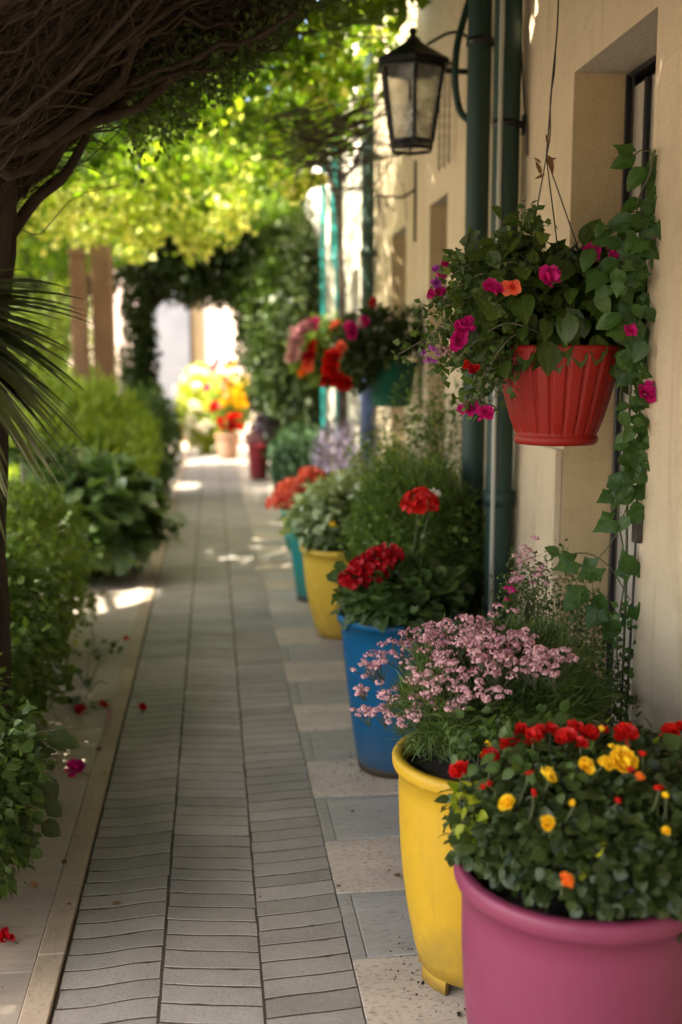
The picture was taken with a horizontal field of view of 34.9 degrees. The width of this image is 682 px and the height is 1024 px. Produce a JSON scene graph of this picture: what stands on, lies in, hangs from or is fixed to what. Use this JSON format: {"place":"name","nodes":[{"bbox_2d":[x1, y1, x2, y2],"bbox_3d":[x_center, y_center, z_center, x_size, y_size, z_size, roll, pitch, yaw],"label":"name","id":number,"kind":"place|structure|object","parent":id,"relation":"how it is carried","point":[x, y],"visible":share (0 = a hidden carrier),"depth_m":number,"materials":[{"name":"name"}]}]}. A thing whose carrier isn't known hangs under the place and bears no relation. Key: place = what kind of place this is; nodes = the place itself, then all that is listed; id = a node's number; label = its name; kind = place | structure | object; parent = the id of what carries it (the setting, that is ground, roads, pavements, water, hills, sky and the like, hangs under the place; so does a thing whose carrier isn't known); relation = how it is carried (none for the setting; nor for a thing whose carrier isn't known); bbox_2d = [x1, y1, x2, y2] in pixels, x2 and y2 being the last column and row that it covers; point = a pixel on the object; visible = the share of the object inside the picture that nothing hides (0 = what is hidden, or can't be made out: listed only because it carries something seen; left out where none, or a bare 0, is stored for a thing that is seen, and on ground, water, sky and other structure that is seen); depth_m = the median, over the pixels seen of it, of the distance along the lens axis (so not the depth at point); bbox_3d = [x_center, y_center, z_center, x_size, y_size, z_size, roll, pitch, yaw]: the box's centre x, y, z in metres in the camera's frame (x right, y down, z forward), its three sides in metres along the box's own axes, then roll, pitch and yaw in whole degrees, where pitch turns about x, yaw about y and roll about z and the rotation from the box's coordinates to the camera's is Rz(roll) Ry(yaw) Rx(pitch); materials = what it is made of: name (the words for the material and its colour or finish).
{"place":"outdoors","nodes":[
{"label":"outdoors","id":0,"kind":"place"},
{"bbox_2d":[7,274,69,380],"bbox_3d":[-5.316,-2.656,14.267,3.480,4.200,3.566,-1,8,-7],"label":"garden tree","id":1,"kind":"object","parent":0,"point":[49,355],"visible":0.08,"depth_m":14.20,"materials":[{"name":"green plant"}]},
{"bbox_2d":[0,441,186,1023],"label":"pavement","id":2,"kind":"structure","parent":0,"point":[24,914],"depth_m":3.84,"materials":[{"name":"beige stone"}]},
{"bbox_2d":[0,926,17,943],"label":"fallen flower","id":3,"kind":"object","parent":2,"relation":"on","point":[6,934],"visible":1,"depth_m":2.62,"materials":[{"name":"red plant"}]},
{"bbox_2d":[29,881,37,887],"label":"dry leaf","id":4,"kind":"object","parent":2,"relation":"on","point":[33,884],"visible":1,"depth_m":2.89,"materials":[{"name":"brown plant"}]},
{"bbox_2d":[0,652,79,899],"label":"bush","id":5,"kind":"object","parent":2,"relation":"on","point":[25,752],"visible":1,"depth_m":2.70,"materials":[{"name":"green plant"}]},
{"bbox_2d":[9,434,78,490],"bbox_3d":[-1.515,0.116,5.496,0.418,1.044,0.383,-6,10,-38],"label":"sapling","id":6,"kind":"object","parent":2,"relation":"on","point":[14,456],"visible":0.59,"depth_m":5.42,"materials":[{"name":"green plant"}]},
{"bbox_2d":[6,526,86,728],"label":"dark bush","id":7,"kind":"object","parent":2,"relation":"on","point":[37,631],"visible":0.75,"depth_m":3.89,"materials":[{"name":"green plant"}]},
{"bbox_2d":[0,268,101,547],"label":"yucca","id":8,"kind":"object","parent":2,"relation":"on","point":[16,385],"visible":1,"depth_m":2.18,"materials":[{"name":"green plant"}]},
{"bbox_2d":[6,473,109,645],"bbox_3d":[-1.573,0.259,5.100,0.938,0.923,1.608,-1,8,-7],"label":"yellowish bush","id":9,"kind":"object","parent":2,"relation":"on","point":[32,513],"visible":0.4,"depth_m":5.00,"materials":[{"name":"green plant"}]},
{"bbox_2d":[63,758,87,777],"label":"fallen flower","id":10,"kind":"object","parent":2,"relation":"on","point":[75,765],"visible":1,"depth_m":3.67,"materials":[{"name":"pink plant"}]},
{"bbox_2d":[67,248,89,423],"bbox_3d":[-2.093,-0.954,8.768,0.143,2.294,0.143,-1,8,-7],"label":"wooden post","id":11,"kind":"object","parent":2,"relation":"on","point":[79,328],"visible":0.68,"depth_m":8.62,"materials":[{"name":"brown wood"}]},
{"bbox_2d":[73,704,88,714],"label":"fallen flower","id":12,"kind":"object","parent":2,"relation":"on","point":[77,708],"visible":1,"depth_m":4.31,"materials":[{"name":"red plant"}]},
{"bbox_2d":[75,667,91,685],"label":"weed","id":13,"kind":"object","parent":2,"relation":"on","point":[78,671],"visible":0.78,"depth_m":4.69,"materials":[{"name":"green plant"}]},
{"bbox_2d":[66,639,110,709],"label":"fallen sprig","id":14,"kind":"object","parent":2,"relation":"on","point":[75,700],"visible":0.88,"depth_m":4.45,"materials":[{"name":"green plant"}]},
{"bbox_2d":[8,360,169,487],"bbox_3d":[-2.131,-0.447,8.470,1.605,1.467,2.154,-1,8,-7],"label":"feathery bush","id":15,"kind":"object","parent":2,"relation":"on","point":[114,424],"visible":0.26,"depth_m":8.05,"materials":[{"name":"green plant"}]},
{"bbox_2d":[72,623,122,660],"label":"weed","id":16,"kind":"object","parent":2,"relation":"on","point":[112,644],"visible":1,"depth_m":5.09,"materials":[{"name":"green plant"}]},
{"bbox_2d":[6,441,191,585],"bbox_3d":[-1.639,0.021,6.972,1.227,0.969,1.058,-4,9,-25],"label":"leaf bush","id":17,"kind":"object","parent":2,"relation":"on","point":[123,507],"visible":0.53,"depth_m":6.76,"materials":[{"name":"green plant"}]},
{"bbox_2d":[90,233,115,390],"bbox_3d":[-1.972,-1.078,9.070,0.196,2.456,0.196,-1,8,-7],"label":"wooden post","id":18,"kind":"object","parent":2,"relation":"on","point":[102,286],"visible":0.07,"depth_m":8.91,"materials":[{"name":"brown wood"}]},
{"bbox_2d":[97,700,108,707],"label":"fallen flower","id":19,"kind":"object","parent":2,"relation":"on","point":[103,703],"visible":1,"depth_m":4.39,"materials":[{"name":"red plant"}]},
{"bbox_2d":[14,186,275,401],"bbox_3d":[-2.297,-2.307,12.611,4.289,3.870,1.939,2,8,12],"label":"arch tree","id":20,"kind":"object","parent":2,"relation":"on","point":[148,287],"visible":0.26,"depth_m":12.08,"materials":[{"name":"green plant"}]},
{"bbox_2d":[124,377,188,496],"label":"dark shrub","id":21,"kind":"object","parent":2,"relation":"on","point":[171,431],"visible":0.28,"depth_m":10.55,"materials":[{"name":"green plant"}]},
{"bbox_2d":[0,0,350,711],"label":"twiggy tree","id":22,"kind":"object","parent":2,"relation":"on","point":[70,70],"visible":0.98,"depth_m":2.97,"materials":[{"name":"brown plant"}]},
{"bbox_2d":[45,268,192,440],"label":"house","id":23,"kind":"structure","parent":0,"point":[175,336],"depth_m":18.60,"materials":[{"name":"paint"}]},
{"bbox_2d":[48,445,364,1023],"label":"path","id":24,"kind":"structure","parent":0,"point":[202,746],"depth_m":3.25,"materials":[{"name":"brick"}]},
{"bbox_2d":[112,900,120,904],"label":"dry leaf","id":25,"kind":"object","parent":24,"relation":"on","point":[115,902],"visible":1,"depth_m":2.81,"materials":[{"name":"brown plant"}]},
{"bbox_2d":[138,702,146,709],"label":"fallen flower","id":26,"kind":"object","parent":24,"relation":"on","point":[142,705],"visible":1,"depth_m":4.37,"materials":[{"name":"red plant"}]},
{"bbox_2d":[1,475,399,987],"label":"leaf litter","id":27,"kind":"object","parent":24,"relation":"on","point":[234,713],"visible":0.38,"depth_m":3.16,"materials":[{"name":"brown plant"}]},
{"bbox_2d":[202,357,253,459],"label":"potted flowers","id":28,"kind":"object","parent":24,"relation":"on","point":[225,393],"visible":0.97,"depth_m":15.18,"materials":[{"name":"yellow plant"}]},
{"bbox_2d":[192,298,258,441],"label":"house","id":29,"kind":"structure","parent":0,"point":[213,334],"depth_m":18.70,"materials":[{"name":"paint"}]},
{"bbox_2d":[239,444,365,1023],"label":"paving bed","id":30,"kind":"object","parent":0,"point":[305,764],"depth_m":3.49,"materials":[{"name":"grey concrete"}]},
{"bbox_2d":[297,33,361,468],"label":"house","id":31,"kind":"structure","parent":0,"point":[352,226],"depth_m":8.83,"materials":[{"name":"paint"}]},
{"bbox_2d":[283,189,360,390],"bbox_3d":[-0.116,-1.586,7.784,0.615,1.435,0.568,-1,8,-7],"label":"hanging basket","id":32,"kind":"object","parent":31,"relation":"hanging from","point":[304,345],"visible":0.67,"depth_m":7.67,"materials":[{"name":"pink plant"}]},
{"bbox_2d":[320,55,325,455],"bbox_3d":[-0.168,-2.244,10.240,0.050,4.400,0.050,-1,8,-7],"label":"downpipe","id":33,"kind":"object","parent":31,"relation":"attached to","point":[323,270],"visible":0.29,"depth_m":10.21,"materials":[{"name":"metal"}]},
{"bbox_2d":[330,105,337,458],"bbox_3d":[-0.039,-2.093,9.166,0.064,4.400,0.386,-1,8,-7],"label":"downpipe","id":34,"kind":"object","parent":31,"relation":"attached to","point":[334,248],"visible":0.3,"depth_m":9.21,"materials":[{"name":"teal metal"}]},
{"bbox_2d":[338,154,342,467],"bbox_3d":[-0.003,-1.655,8.919,0.044,3.600,0.043,-1,8,-7],"label":"downpipe","id":35,"kind":"object","parent":31,"relation":"attached to","point":[341,210],"visible":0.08,"depth_m":8.86,"materials":[{"name":"teal metal"}]},
{"bbox_2d":[235,445,466,1023],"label":"paving","id":36,"kind":"structure","parent":0,"point":[370,890],"depth_m":3.42,"materials":[{"name":"stone"}]},
{"bbox_2d":[11,0,432,452],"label":"vine canopy","id":37,"kind":"object","parent":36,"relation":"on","point":[208,186],"visible":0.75,"depth_m":6.45,"materials":[{"name":"green plant"}]},
{"bbox_2d":[242,399,274,479],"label":"potted plant","id":38,"kind":"object","parent":36,"relation":"on","point":[256,440],"visible":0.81,"depth_m":12.76,"materials":[{"name":"red plant"}]},
{"bbox_2d":[226,194,329,471],"bbox_3d":[-0.688,-2.002,12.147,1.212,3.456,4.340,-1,8,-7],"label":"climbing hedge","id":39,"kind":"object","parent":36,"relation":"on","point":[280,296],"visible":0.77,"depth_m":10.89,"materials":[{"name":"green plant"}]},
{"bbox_2d":[279,481,292,550],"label":"potted plant","id":40,"kind":"object","parent":36,"relation":"on","point":[287,542],"visible":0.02,"depth_m":8.01,"materials":[{"name":"green plant"}]},
{"bbox_2d":[261,416,330,485],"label":"potted plant","id":41,"kind":"object","parent":36,"relation":"on","point":[282,450],"visible":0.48,"depth_m":10.24,"materials":[{"name":"green plant"}]},
{"bbox_2d":[264,466,353,602],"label":"potted geranium","id":42,"kind":"object","parent":36,"relation":"on","point":[285,490],"visible":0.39,"depth_m":6.14,"materials":[{"name":"red plant"}]},
{"bbox_2d":[276,468,371,639],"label":"potted plant","id":43,"kind":"object","parent":36,"relation":"on","point":[312,518],"visible":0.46,"depth_m":5.40,"materials":[{"name":"yellow plant"}]},
{"bbox_2d":[307,412,375,473],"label":"lavender","id":44,"kind":"object","parent":36,"relation":"on","point":[333,457],"visible":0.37,"depth_m":7.17,"materials":[{"name":"purple plant"}]},
{"bbox_2d":[290,602,465,1019],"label":"soil crumbs","id":45,"kind":"object","parent":36,"relation":"on","point":[459,1013],"visible":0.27,"depth_m":2.50,"materials":[{"name":"brown soil"}]},
{"bbox_2d":[345,425,411,484],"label":"conical shrub","id":46,"kind":"object","parent":36,"relation":"on","point":[355,457],"visible":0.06,"depth_m":6.11,"materials":[{"name":"green plant"}]},
{"bbox_2d":[326,486,475,778],"bbox_3d":[0.201,0.405,3.678,0.505,0.975,0.526,-1,8,-7],"label":"potted geranium","id":47,"kind":"object","parent":36,"relation":"on","point":[384,593],"visible":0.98,"depth_m":3.57,"materials":[{"name":"blue plastic"}]},
{"bbox_2d":[332,449,485,632],"bbox_3d":[0.299,0.275,4.315,0.659,1.062,0.924,-1,8,-7],"label":"feathery shrub","id":48,"kind":"object","parent":36,"relation":"on","point":[387,519],"visible":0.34,"depth_m":4.15,"materials":[{"name":"green plant"}]},
{"bbox_2d":[358,345,461,503],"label":"slender shrub","id":49,"kind":"object","parent":36,"relation":"on","point":[431,424],"visible":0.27,"depth_m":4.82,"materials":[{"name":"green plant"}]},
{"bbox_2d":[348,534,624,995],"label":"potted flowers","id":50,"kind":"object","parent":36,"relation":"on","point":[481,664],"visible":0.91,"depth_m":2.39,"materials":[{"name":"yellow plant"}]},
{"bbox_2d":[434,698,681,1023],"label":"potted flowers","id":51,"kind":"object","parent":36,"relation":"on","point":[564,857],"visible":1,"depth_m":1.90,"materials":[{"name":"green plant"}]},
{"bbox_2d":[494,539,641,726],"bbox_3d":[0.570,0.530,3.002,0.401,0.917,0.837,-1,8,-7],"label":"tangled plant","id":52,"kind":"object","parent":36,"relation":"on","point":[590,650],"visible":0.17,"depth_m":2.91,"materials":[{"name":"green plant"}]},
{"label":"ground","id":53,"kind":"structure","parent":0,"visible":0},
{"bbox_2d":[11,274,117,388],"bbox_3d":[-4.157,-2.423,15.003,2.028,3.511,1.939,5,9,29],"label":"garden tree","id":54,"kind":"object","parent":53,"relation":"on","point":[63,325],"visible":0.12,"depth_m":14.56,"materials":[{"name":"green plant"}]},
{"bbox_2d":[51,571,94,672],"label":"ground cover","id":55,"kind":"object","parent":53,"relation":"on","point":[91,572],"visible":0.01,"depth_m":6.74,"materials":[{"name":"green plant"}]},
{"bbox_2d":[55,345,132,400],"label":"garden shrub","id":56,"kind":"object","parent":53,"relation":"on","point":[91,373],"visible":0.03,"depth_m":13.19,"materials":[{"name":"green plant"}]},
{"bbox_2d":[18,443,189,1023],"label":"kerb","id":57,"kind":"structure","parent":53,"relation":"on","point":[41,994],"depth_m":3.17,"materials":[{"name":"stone"}]},
{"bbox_2d":[172,361,235,454],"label":"flowering bush","id":58,"kind":"object","parent":53,"relation":"on","point":[196,419],"visible":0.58,"depth_m":15.96,"materials":[{"name":"yellow plant"}]},
{"bbox_2d":[374,0,681,732],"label":"house","id":59,"kind":"structure","parent":53,"relation":"on","point":[607,51],"depth_m":3.37,"materials":[{"name":"beige paint"}]},
{"bbox_2d":[360,27,375,473],"bbox_3d":[0.177,-1.908,7.125,0.104,4.600,0.104,-1,8,-7],"label":"downpipe","id":60,"kind":"object","parent":59,"relation":"attached to","point":[367,256],"visible":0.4,"depth_m":7.12,"materials":[{"name":"green metal"}]},
{"bbox_2d":[375,160,416,241],"bbox_3d":[0.292,-1.659,5.782,0.219,0.420,0.022,-1,8,-7],"label":"wall bracket","id":61,"kind":"object","parent":59,"relation":"attached to","point":[408,194],"depth_m":5.78,"materials":[{"name":"black metal"}]},
{"bbox_2d":[319,196,423,406],"bbox_3d":[0.165,-1.107,5.662,0.600,1.106,0.476,-1,8,-7],"label":"hanging basket","id":62,"kind":"object","parent":61,"relation":"hanging from","point":[370,355],"visible":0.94,"depth_m":5.62,"materials":[{"name":"metal"}]},
{"bbox_2d":[377,27,467,155],"bbox_3d":[0.331,-1.725,4.443,0.419,0.486,0.282,-5,9,-30],"label":"wall lantern","id":63,"kind":"object","parent":59,"relation":"attached to","point":[412,69],"depth_m":4.34,"materials":[{"name":"black metal"}]},
{"bbox_2d":[437,61,451,170],"bbox_3d":[0.464,-1.765,4.841,0.085,0.476,0.018,-1,8,-7],"label":"shutter","id":64,"kind":"object","parent":59,"relation":"hanging from","point":[444,102],"visible":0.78,"depth_m":4.84,"materials":[{"name":"metal"}]},
{"bbox_2d":[451,0,467,122],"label":"bent pipe","id":65,"kind":"object","parent":59,"relation":"attached to","point":[462,114],"visible":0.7,"depth_m":4.27,"materials":[{"name":"metal"}]},
{"bbox_2d":[461,0,493,607],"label":"downpipe","id":66,"kind":"object","parent":59,"relation":"attached to","point":[479,42],"visible":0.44,"depth_m":4.16,"materials":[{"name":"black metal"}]},
{"bbox_2d":[483,0,525,623],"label":"downpipe","id":67,"kind":"object","parent":59,"relation":"attached to","point":[513,124],"visible":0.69,"depth_m":3.79,"materials":[{"name":"green metal"}]},
{"bbox_2d":[488,0,504,619],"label":"conduit","id":68,"kind":"object","parent":67,"relation":"attached to","point":[498,226],"visible":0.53,"depth_m":3.78,"materials":[{"name":"green metal"}]},
{"bbox_2d":[521,51,527,155],"bbox_3d":[0.632,-1.488,3.770,0.016,0.501,0.128,-1,8,-7],"label":"cable","id":69,"kind":"object","parent":59,"relation":"attached to","point":[523,87],"visible":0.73,"depth_m":3.74,"materials":[{"name":"metal"}]},
{"bbox_2d":[544,142,660,722],"bbox_3d":[0.721,-0.128,2.777,0.400,1.584,0.193,-1,8,-7],"label":"climbing vine","id":70,"kind":"object","parent":59,"relation":"attached to","point":[635,252],"visible":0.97,"depth_m":2.73,"materials":[{"name":"green plant"}]},
{"bbox_2d":[610,77,634,718],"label":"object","id":71,"kind":"object","parent":59,"relation":"attached to","point":[622,391],"visible":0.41,"depth_m":3.41,"materials":[{"name":"metal"}]},
{"bbox_2d":[603,55,655,724],"bbox_3d":[0.924,-0.175,3.138,0.050,2.236,0.622,-1,8,-7],"label":"door","id":72,"kind":"structure","parent":59,"relation":"in","point":[644,95],"depth_m":3.30,"materials":[{"name":"black metal"}]},
{"bbox_2d":[625,407,642,721],"bbox_3d":[0.768,0.322,2.856,0.018,1.330,0.039,-1,8,-7],"label":"cable","id":73,"kind":"object","parent":59,"relation":"attached to","point":[636,536],"visible":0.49,"depth_m":2.83,"materials":[{"name":"metal"}]},
{"bbox_3d":[0.657,-1.636,2.747,0.204,0.196,0.020,-1,8,-7],"label":"wall hook","id":74,"kind":"object","parent":59,"relation":"attached to","visible":0},
{"bbox_2d":[391,0,647,445],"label":"hanging basket","id":75,"kind":"object","parent":74,"relation":"hanging from","point":[523,320],"visible":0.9,"depth_m":2.77,"materials":[{"name":"plant"}]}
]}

